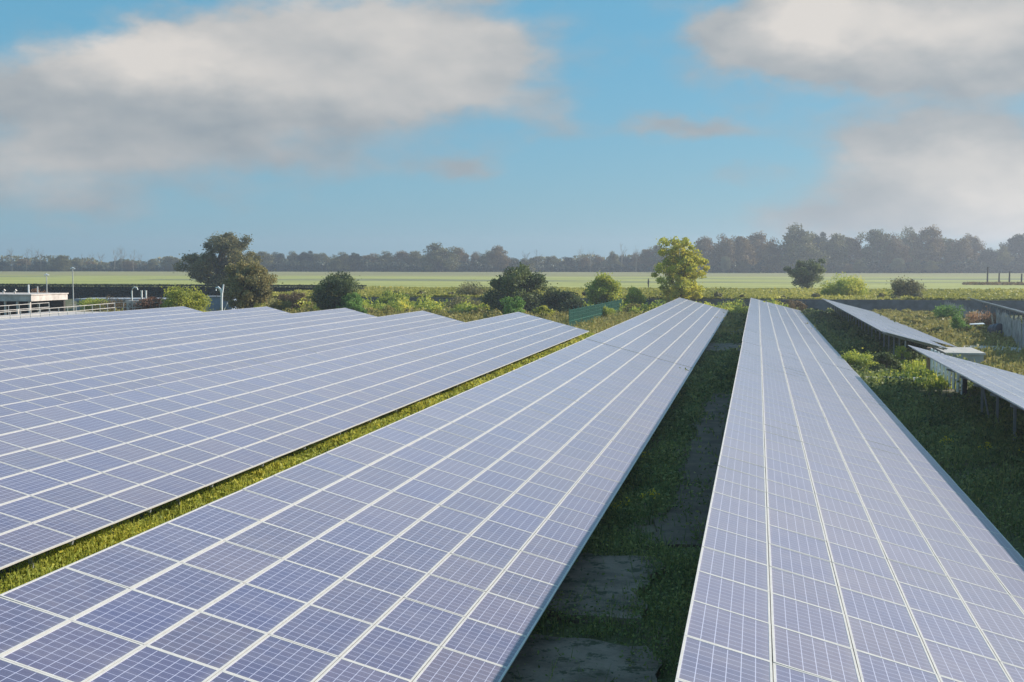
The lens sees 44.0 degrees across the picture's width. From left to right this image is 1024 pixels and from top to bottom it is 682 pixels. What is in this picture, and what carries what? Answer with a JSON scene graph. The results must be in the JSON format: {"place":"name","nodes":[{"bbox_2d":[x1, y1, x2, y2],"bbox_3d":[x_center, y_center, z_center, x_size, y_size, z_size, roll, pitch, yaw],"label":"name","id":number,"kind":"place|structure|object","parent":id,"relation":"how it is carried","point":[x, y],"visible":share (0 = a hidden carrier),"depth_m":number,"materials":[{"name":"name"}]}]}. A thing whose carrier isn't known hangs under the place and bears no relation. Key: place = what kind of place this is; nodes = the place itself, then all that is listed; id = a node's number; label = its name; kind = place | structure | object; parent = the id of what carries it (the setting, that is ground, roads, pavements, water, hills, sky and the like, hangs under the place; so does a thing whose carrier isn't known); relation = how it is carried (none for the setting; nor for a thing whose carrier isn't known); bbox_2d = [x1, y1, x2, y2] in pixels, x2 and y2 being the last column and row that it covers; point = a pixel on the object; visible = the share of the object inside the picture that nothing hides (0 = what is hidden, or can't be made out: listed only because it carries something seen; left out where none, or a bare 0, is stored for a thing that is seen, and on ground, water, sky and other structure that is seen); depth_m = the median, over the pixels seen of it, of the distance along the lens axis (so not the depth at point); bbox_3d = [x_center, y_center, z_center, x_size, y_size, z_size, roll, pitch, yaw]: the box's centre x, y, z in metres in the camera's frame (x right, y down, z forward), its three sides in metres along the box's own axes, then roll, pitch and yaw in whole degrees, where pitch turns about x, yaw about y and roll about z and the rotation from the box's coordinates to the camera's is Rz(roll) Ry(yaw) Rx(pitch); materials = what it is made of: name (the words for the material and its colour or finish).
{"place":"outdoors","nodes":[
{"label":"outdoors","id":0,"kind":"place"},
{"bbox_2d":[0,269,1023,297],"bbox_3d":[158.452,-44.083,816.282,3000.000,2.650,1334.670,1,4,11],"label":"field","id":1,"kind":"structure","parent":0,"point":[944,281],"depth_m":389.51,"materials":[{"name":"plant"}]},
{"bbox_2d":[43,255,74,270],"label":"distant tree","id":2,"kind":"object","parent":1,"relation":"on","point":[59,265],"visible":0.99,"depth_m":726.45,"materials":[{"name":"green plant"}]},
{"bbox_2d":[160,256,180,271],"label":"distant tree","id":3,"kind":"object","parent":1,"relation":"on","point":[169,261],"visible":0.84,"depth_m":720.75,"materials":[{"name":"green plant"}]},
{"bbox_2d":[172,231,263,286],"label":"tree","id":4,"kind":"object","parent":1,"relation":"on","point":[229,247],"visible":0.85,"depth_m":239.31,"materials":[{"name":"green plant"}]},
{"bbox_2d":[254,251,276,268],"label":"distant tree","id":5,"kind":"object","parent":1,"relation":"on","point":[268,258],"visible":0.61,"depth_m":712.17,"materials":[{"name":"green plant"}]},
{"bbox_2d":[296,251,314,268],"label":"distant tree","id":6,"kind":"object","parent":1,"relation":"on","point":[304,256],"visible":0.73,"depth_m":737.17,"materials":[{"name":"green plant"}]},
{"bbox_2d":[327,251,354,271],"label":"distant tree","id":7,"kind":"object","parent":1,"relation":"on","point":[341,261],"visible":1,"depth_m":702.68,"materials":[{"name":"green plant"}]},
{"bbox_2d":[373,250,396,264],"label":"distant tree","id":8,"kind":"object","parent":1,"relation":"on","point":[385,258],"visible":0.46,"depth_m":725.81,"materials":[{"name":"green plant"}]},
{"bbox_2d":[407,251,425,265],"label":"distant tree","id":9,"kind":"object","parent":1,"relation":"on","point":[415,256],"visible":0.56,"depth_m":727.59,"materials":[{"name":"green plant"}]},
{"bbox_2d":[420,242,460,271],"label":"distant tree","id":10,"kind":"object","parent":1,"relation":"on","point":[436,256],"visible":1,"depth_m":683.77,"materials":[{"name":"green plant"}]},
{"bbox_2d":[455,278,491,294],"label":"shrub","id":11,"kind":"object","parent":1,"relation":"on","point":[469,289],"visible":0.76,"depth_m":178.22,"materials":[{"name":"green plant"}]},
{"bbox_2d":[485,245,511,271],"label":"distant tree","id":12,"kind":"object","parent":1,"relation":"on","point":[498,258],"visible":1,"depth_m":684.86,"materials":[{"name":"green plant"}]},
{"bbox_2d":[0,254,1018,271],"bbox_3d":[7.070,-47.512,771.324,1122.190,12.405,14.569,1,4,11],"label":"wood","id":13,"kind":"object","parent":1,"relation":"on","point":[15,258],"visible":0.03,"depth_m":819.63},
{"bbox_2d":[1,257,1023,272],"bbox_3d":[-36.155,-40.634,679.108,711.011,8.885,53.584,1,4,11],"label":"woodland undergrowth","id":14,"kind":"object","parent":1,"relation":"on","point":[475,266],"visible":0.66,"depth_m":685.47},
{"bbox_2d":[633,249,657,266],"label":"distant tree","id":15,"kind":"object","parent":1,"relation":"on","point":[644,256],"visible":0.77,"depth_m":683.79,"materials":[{"name":"green plant"}]},
{"bbox_2d":[269,286,1023,300],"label":"meadow grass","id":16,"kind":"structure","parent":1,"relation":"on","point":[1014,294],"depth_m":182.60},
{"bbox_2d":[648,245,668,264],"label":"distant tree","id":17,"kind":"object","parent":1,"relation":"on","point":[653,257],"visible":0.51,"depth_m":680.35,"materials":[{"name":"green plant"}]},
{"bbox_2d":[393,290,1004,299],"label":"scrub","id":18,"kind":"object","parent":1,"relation":"on","point":[717,294],"visible":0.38,"depth_m":164.33,"materials":[{"name":"green plant"}]},
{"bbox_2d":[692,236,717,264],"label":"distant tree","id":19,"kind":"object","parent":1,"relation":"on","point":[704,245],"visible":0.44,"depth_m":645.43,"materials":[{"name":"green plant"}]},
{"bbox_2d":[705,234,736,271],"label":"distant tree","id":20,"kind":"object","parent":1,"relation":"on","point":[723,248],"visible":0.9,"depth_m":629.21,"materials":[{"name":"green plant"}]},
{"bbox_2d":[728,235,756,265],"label":"distant tree","id":21,"kind":"object","parent":1,"relation":"on","point":[742,247],"visible":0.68,"depth_m":635.17,"materials":[{"name":"green plant"}]},
{"bbox_2d":[734,260,751,272],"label":"distant tree","id":22,"kind":"object","parent":1,"relation":"on","point":[742,267],"visible":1,"depth_m":616.51,"materials":[{"name":"green plant"}]},
{"bbox_2d":[747,232,767,265],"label":"distant tree","id":23,"kind":"object","parent":1,"relation":"on","point":[757,241],"visible":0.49,"depth_m":659.84,"materials":[{"name":"green plant"}]},
{"bbox_2d":[759,236,785,271],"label":"distant tree","id":24,"kind":"object","parent":1,"relation":"on","point":[771,255],"visible":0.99,"depth_m":619.61,"materials":[{"name":"green plant"}]},
{"bbox_2d":[774,222,831,269],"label":"distant tree","id":25,"kind":"object","parent":1,"relation":"on","point":[800,245],"visible":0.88,"depth_m":614.72,"materials":[{"name":"green plant"}]},
{"bbox_2d":[783,258,826,287],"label":"meadow bush","id":26,"kind":"object","parent":1,"relation":"on","point":[803,272],"visible":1,"depth_m":237.26,"materials":[{"name":"green plant"}]},
{"bbox_2d":[810,232,828,259],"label":"distant tree","id":27,"kind":"object","parent":1,"relation":"on","point":[822,237],"visible":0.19,"depth_m":643.33,"materials":[{"name":"green plant"}]},
{"bbox_2d":[817,233,851,266],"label":"distant tree","id":28,"kind":"object","parent":1,"relation":"on","point":[837,250],"visible":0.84,"depth_m":624.87,"materials":[{"name":"green plant"}]},
{"bbox_2d":[818,272,871,295],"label":"sunlit bush","id":29,"kind":"object","parent":1,"relation":"on","point":[852,286],"visible":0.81,"depth_m":171.31,"materials":[{"name":"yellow plant"}]},
{"bbox_2d":[844,236,865,263],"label":"distant tree","id":30,"kind":"object","parent":1,"relation":"on","point":[854,248],"visible":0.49,"depth_m":636.62,"materials":[{"name":"green plant"}]},
{"bbox_2d":[850,259,868,272],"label":"distant tree","id":31,"kind":"object","parent":1,"relation":"on","point":[858,265],"visible":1,"depth_m":604.94,"materials":[{"name":"green plant"}]},
{"bbox_2d":[855,229,893,266],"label":"distant tree","id":32,"kind":"object","parent":1,"relation":"on","point":[877,240],"visible":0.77,"depth_m":630.95,"materials":[{"name":"green plant"}]},
{"bbox_2d":[882,233,912,265],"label":"distant tree","id":33,"kind":"object","parent":1,"relation":"on","point":[895,245],"visible":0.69,"depth_m":622.90,"materials":[{"name":"green plant"}]},
{"bbox_2d":[889,258,906,272],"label":"distant tree","id":34,"kind":"object","parent":1,"relation":"on","point":[898,267],"visible":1,"depth_m":603.67,"materials":[{"name":"green plant"}]},
{"bbox_2d":[889,275,926,295],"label":"olive bush","id":35,"kind":"object","parent":1,"relation":"on","point":[900,286],"visible":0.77,"depth_m":170.88,"materials":[{"name":"green plant"}]},
{"bbox_2d":[897,226,919,260],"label":"distant tree","id":36,"kind":"object","parent":1,"relation":"on","point":[905,239],"visible":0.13,"depth_m":652.97,"materials":[{"name":"green plant"}]},
{"bbox_2d":[908,224,946,263],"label":"distant tree","id":37,"kind":"object","parent":1,"relation":"on","point":[932,248],"visible":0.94,"depth_m":613.78,"materials":[{"name":"green plant"}]},
{"bbox_2d":[944,238,979,272],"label":"distant tree","id":38,"kind":"object","parent":1,"relation":"on","point":[960,251],"visible":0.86,"depth_m":611.51,"materials":[{"name":"green plant"}]},
{"bbox_2d":[959,233,985,258],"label":"distant tree","id":39,"kind":"object","parent":1,"relation":"on","point":[975,245],"visible":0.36,"depth_m":629.79,"materials":[{"name":"green plant"}]},
{"bbox_2d":[977,248,1001,267],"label":"distant tree","id":40,"kind":"object","parent":1,"relation":"on","point":[987,256],"visible":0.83,"depth_m":612.96,"materials":[{"name":"green plant"}]},
{"bbox_2d":[962,281,1023,284],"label":"meadow brush","id":41,"kind":"object","parent":1,"relation":"on","point":[992,283],"visible":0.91,"depth_m":273.14,"materials":[{"name":"brown plant"}]},
{"bbox_2d":[993,246,1014,265],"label":"distant tree","id":42,"kind":"object","parent":1,"relation":"on","point":[1002,257],"visible":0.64,"depth_m":614.96,"materials":[{"name":"green plant"}]},
{"bbox_2d":[999,233,1023,269],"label":"distant tree","id":43,"kind":"object","parent":1,"relation":"on","point":[1016,245],"visible":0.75,"depth_m":630.03,"materials":[{"name":"green plant"}]},
{"bbox_2d":[0,298,1023,681],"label":"ground","id":44,"kind":"structure","parent":0,"point":[642,528],"depth_m":27.86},
{"bbox_2d":[0,289,68,314],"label":"pavilion","id":45,"kind":"structure","parent":44,"relation":"on","point":[54,300],"depth_m":154.89,"materials":[{"name":"concrete"}]},
{"bbox_2d":[0,311,99,319],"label":"settling basin","id":46,"kind":"object","parent":44,"relation":"on","point":[54,313],"visible":0.25,"depth_m":128.45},
{"bbox_2d":[0,303,114,318],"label":"railing","id":47,"kind":"object","parent":46,"relation":"on","point":[58,312],"visible":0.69,"depth_m":120.80,"materials":[{"name":"metal"}]},
{"bbox_2d":[77,298,108,311],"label":"shrub","id":48,"kind":"object","parent":44,"relation":"on","point":[89,302],"visible":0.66,"depth_m":161.79,"materials":[{"name":"green plant"}]},
{"bbox_2d":[0,306,201,329],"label":"solar array","id":49,"kind":"object","parent":44,"relation":"on","point":[51,320],"visible":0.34,"depth_m":97.72,"materials":[{"name":"glass"}]},
{"bbox_2d":[88,294,129,311],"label":"shrub","id":50,"kind":"object","parent":44,"relation":"on","point":[110,306],"visible":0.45,"depth_m":158.20,"materials":[{"name":"plant"}]},
{"bbox_2d":[125,296,164,309],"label":"rusty bush","id":51,"kind":"object","parent":44,"relation":"on","point":[146,304],"visible":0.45,"depth_m":140.07,"materials":[{"name":"brown plant"}]},
{"bbox_2d":[0,306,291,344],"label":"solar array","id":52,"kind":"object","parent":44,"relation":"on","point":[22,335],"visible":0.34,"depth_m":87.02,"materials":[{"name":"glass"}]},
{"bbox_2d":[0,283,366,299],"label":"clipped hedge","id":53,"kind":"object","parent":44,"relation":"on","point":[96,290],"visible":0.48,"depth_m":226.22,"materials":[{"name":"green plant"}]},
{"bbox_2d":[156,283,211,311],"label":"yellow bush","id":54,"kind":"object","parent":44,"relation":"on","point":[177,297],"visible":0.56,"depth_m":134.11,"materials":[{"name":"green plant"}]},
{"bbox_2d":[0,308,376,369],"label":"solar array","id":55,"kind":"object","parent":44,"relation":"on","point":[18,355],"visible":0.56,"depth_m":72.75,"materials":[{"name":"glass"}]},
{"bbox_2d":[203,296,238,310],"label":"equipment box","id":56,"kind":"object","parent":44,"relation":"on","point":[215,304],"visible":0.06,"depth_m":148.31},
{"bbox_2d":[0,311,465,415],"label":"solar array","id":57,"kind":"object","parent":44,"relation":"on","point":[27,388],"visible":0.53,"depth_m":56.77,"materials":[{"name":"glass"}]},
{"bbox_2d":[216,259,282,308],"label":"bushy tree","id":58,"kind":"object","parent":44,"relation":"on","point":[256,288],"visible":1,"depth_m":142.30,"materials":[{"name":"green plant"}]},
{"bbox_2d":[270,299,293,310],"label":"shrub","id":59,"kind":"object","parent":44,"relation":"on","point":[279,305],"visible":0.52,"depth_m":144.31,"materials":[{"name":"green plant"}]},
{"bbox_2d":[273,290,306,308],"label":"brown bush","id":60,"kind":"object","parent":44,"relation":"on","point":[293,298],"visible":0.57,"depth_m":158.67,"materials":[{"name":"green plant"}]},
{"bbox_2d":[0,312,588,569],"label":"solar array","id":61,"kind":"object","parent":44,"relation":"on","point":[70,472],"visible":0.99,"depth_m":36.87,"materials":[{"name":"glass"}]},
{"bbox_2d":[0,332,594,593],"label":"weeds","id":62,"kind":"object","parent":44,"relation":"on","point":[80,549],"visible":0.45,"depth_m":33.27,"materials":[{"name":"green plant"}]},
{"bbox_2d":[302,270,367,310],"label":"round bush","id":63,"kind":"object","parent":44,"relation":"on","point":[338,284],"visible":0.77,"depth_m":145.89,"materials":[{"name":"green plant"}]},
{"bbox_2d":[336,292,367,313],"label":"round bush","id":64,"kind":"object","parent":44,"relation":"on","point":[353,301],"visible":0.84,"depth_m":144.68,"materials":[{"name":"green plant"}]},
{"bbox_2d":[0,298,728,681],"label":"solar array","id":65,"kind":"object","parent":44,"relation":"on","point":[444,540],"visible":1,"depth_m":20.96,"materials":[{"name":"glass"}]},
{"bbox_2d":[217,303,568,320],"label":"scrub","id":66,"kind":"object","parent":44,"relation":"on","point":[384,312],"visible":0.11,"depth_m":143.22,"materials":[{"name":"yellow green leaves"},{"name":"bark"}]},
{"bbox_2d":[371,290,415,305],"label":"bush","id":67,"kind":"object","parent":44,"relation":"on","point":[387,296],"visible":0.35,"depth_m":166.23,"materials":[{"name":"green plant"}]},
{"bbox_2d":[35,297,816,335],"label":"rough grass","id":68,"kind":"structure","parent":44,"relation":"on","point":[599,322],"depth_m":133.63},
{"bbox_2d":[444,293,482,307],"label":"shrub","id":69,"kind":"object","parent":44,"relation":"on","point":[457,300],"visible":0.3,"depth_m":163.66,"materials":[{"name":"green plant"}]},
{"bbox_2d":[500,296,525,314],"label":"pale bush","id":70,"kind":"object","parent":44,"relation":"on","point":[511,306],"visible":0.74,"depth_m":130.04,"materials":[{"name":"green plant"}]},
{"bbox_2d":[479,261,557,312],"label":"dark bush","id":71,"kind":"object","parent":44,"relation":"on","point":[504,286],"visible":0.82,"depth_m":151.03,"materials":[{"name":"green plant"}]},
{"bbox_2d":[294,293,789,314],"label":"scrub","id":72,"kind":"object","parent":44,"relation":"on","point":[431,305],"visible":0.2,"depth_m":156.72,"materials":[{"name":"green plant"}]},
{"bbox_2d":[547,289,585,312],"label":"bush","id":73,"kind":"object","parent":44,"relation":"on","point":[564,300],"visible":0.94,"depth_m":151.08,"materials":[{"name":"green plant"}]},
{"bbox_2d":[501,634,661,681],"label":"concrete slab","id":74,"kind":"structure","parent":44,"relation":"on","point":[605,654],"depth_m":19.70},
{"bbox_2d":[569,298,623,325],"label":"fence","id":75,"kind":"object","parent":44,"relation":"on","point":[578,314],"visible":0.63,"depth_m":130.95,"materials":[{"name":"green metal"}]},
{"bbox_2d":[545,552,665,624],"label":"concrete slab","id":76,"kind":"structure","parent":44,"relation":"on","point":[596,565],"depth_m":24.37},
{"bbox_2d":[581,271,632,305],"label":"yellow green bush","id":77,"kind":"object","parent":44,"relation":"on","point":[603,288],"visible":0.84,"depth_m":155.53,"materials":[{"name":"green plant"}]},
{"bbox_2d":[624,285,648,304],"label":"yellow green bush","id":78,"kind":"object","parent":44,"relation":"on","point":[635,294],"visible":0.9,"depth_m":159.33,"materials":[{"name":"green plant"}]},
{"bbox_2d":[507,312,771,681],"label":"weeds","id":79,"kind":"object","parent":44,"relation":"on","point":[665,477],"visible":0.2,"depth_m":28.70,"materials":[{"name":"green plant"}]},
{"bbox_2d":[536,312,759,681],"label":"weed clumps","id":80,"kind":"object","parent":44,"relation":"on","point":[709,377],"visible":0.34,"depth_m":32.48,"materials":[{"name":"green plant"}]},
{"bbox_2d":[651,235,709,301],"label":"yellow tree","id":81,"kind":"object","parent":44,"relation":"on","point":[685,263],"visible":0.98,"depth_m":160.39,"materials":[{"name":"green plant"}]},
{"bbox_2d":[640,392,731,549],"bbox_3d":[7.065,3.593,44.769,1.952,0.145,34.398,1,4,11],"label":"concrete slab","id":82,"kind":"object","parent":44,"relation":"on","point":[694,462],"visible":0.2,"depth_m":36.20,"materials":[{"name":"concrete"}]},
{"bbox_2d":[362,297,1023,314],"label":"retaining wall","id":83,"kind":"structure","parent":44,"relation":"on","point":[900,305],"depth_m":158.92,"materials":[{"name":"grey concrete"}]},
{"bbox_2d":[704,343,741,351],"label":"concrete slab","id":84,"kind":"structure","parent":44,"relation":"on","point":[721,345],"depth_m":91.22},
{"bbox_2d":[780,296,807,310],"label":"shrub","id":85,"kind":"object","parent":44,"relation":"on","point":[791,303],"visible":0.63,"depth_m":159.09,"materials":[{"name":"brown plant"}]},
{"bbox_2d":[675,298,1023,681],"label":"solar array","id":86,"kind":"object","parent":44,"relation":"on","point":[886,548],"visible":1,"depth_m":21.12,"materials":[{"name":"glass"}]},
{"bbox_2d":[840,347,879,366],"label":"weed bush","id":87,"kind":"object","parent":44,"relation":"on","point":[855,358],"visible":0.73,"depth_m":74.15,"materials":[{"name":"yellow plant"}]},
{"bbox_2d":[869,350,903,371],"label":"weed bush","id":88,"kind":"object","parent":44,"relation":"on","point":[886,358],"visible":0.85,"depth_m":71.75,"materials":[{"name":"green plant"}]},
{"bbox_2d":[822,298,961,359],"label":"solar array","id":89,"kind":"object","parent":44,"relation":"on","point":[879,323],"visible":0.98,"depth_m":94.81,"materials":[{"name":"glass"}]},
{"bbox_2d":[893,346,910,360],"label":"weed bush","id":90,"kind":"object","parent":44,"relation":"on","point":[900,351],"visible":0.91,"depth_m":76.57,"materials":[{"name":"green plant"}]},
{"bbox_2d":[861,356,955,388],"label":"weeds","id":91,"kind":"object","parent":44,"relation":"on","point":[915,366],"visible":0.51,"depth_m":69.18,"materials":[{"name":"green plant"}]},
{"bbox_2d":[800,310,1023,557],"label":"weeds","id":92,"kind":"object","parent":44,"relation":"on","point":[927,443],"visible":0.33,"depth_m":45.15,"materials":[{"name":"green plant"}]},
{"bbox_2d":[802,308,1023,539],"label":"weed clumps","id":93,"kind":"object","parent":44,"relation":"on","point":[862,340],"visible":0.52,"depth_m":53.08,"materials":[{"name":"green plant"}]},
{"bbox_2d":[873,308,1011,339],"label":"weed clumps","id":94,"kind":"object","parent":44,"relation":"on","point":[966,328],"visible":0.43,"depth_m":112.65,"materials":[{"name":"green plant"}]},
{"bbox_2d":[869,308,1023,374],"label":"weeds","id":95,"kind":"object","parent":44,"relation":"on","point":[1014,361],"visible":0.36,"depth_m":95.54,"materials":[{"name":"green plant"}]},
{"bbox_2d":[926,347,967,398],"bbox_3d":[22.460,1.534,65.638,0.240,1.600,13.000,1,4,11],"label":"slatted screen","id":96,"kind":"object","parent":44,"relation":"on","point":[931,366],"visible":0.56,"depth_m":64.24,"materials":[{"name":"white paint"}]},
{"bbox_2d":[931,303,964,318],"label":"weed bush","id":97,"kind":"object","parent":44,"relation":"on","point":[945,312],"visible":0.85,"depth_m":125.55,"materials":[{"name":"green plant"}]},
{"bbox_2d":[933,347,985,363],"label":"concrete platform","id":98,"kind":"structure","parent":44,"relation":"on","point":[971,354],"depth_m":79.39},
{"bbox_2d":[948,314,973,331],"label":"weed bush","id":99,"kind":"object","parent":44,"relation":"on","point":[958,323],"visible":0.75,"depth_m":106.72,"materials":[{"name":"green plant"}]},
{"bbox_2d":[908,345,1023,439],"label":"solar array","id":100,"kind":"object","parent":44,"relation":"on","point":[1008,386],"visible":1,"depth_m":50.18,"materials":[{"name":"glass"}]},
{"bbox_2d":[959,306,999,325],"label":"dry bush","id":101,"kind":"object","parent":44,"relation":"on","point":[976,318],"visible":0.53,"depth_m":112.10,"materials":[{"name":"brown plant"}]},
{"bbox_2d":[968,297,1023,321],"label":"solar array","id":102,"kind":"object","parent":44,"relation":"on","point":[1019,312],"visible":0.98,"depth_m":123.76,"materials":[{"name":"glass"}]},
{"bbox_2d":[996,310,1023,347],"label":"plank fence","id":103,"kind":"object","parent":44,"relation":"on","point":[1010,326],"visible":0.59,"depth_m":96.91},
{"bbox_2d":[0,0,1023,263],"label":"sky","id":104,"kind":"structure","parent":0,"point":[154,129],"materials":[{"name":"blue"}]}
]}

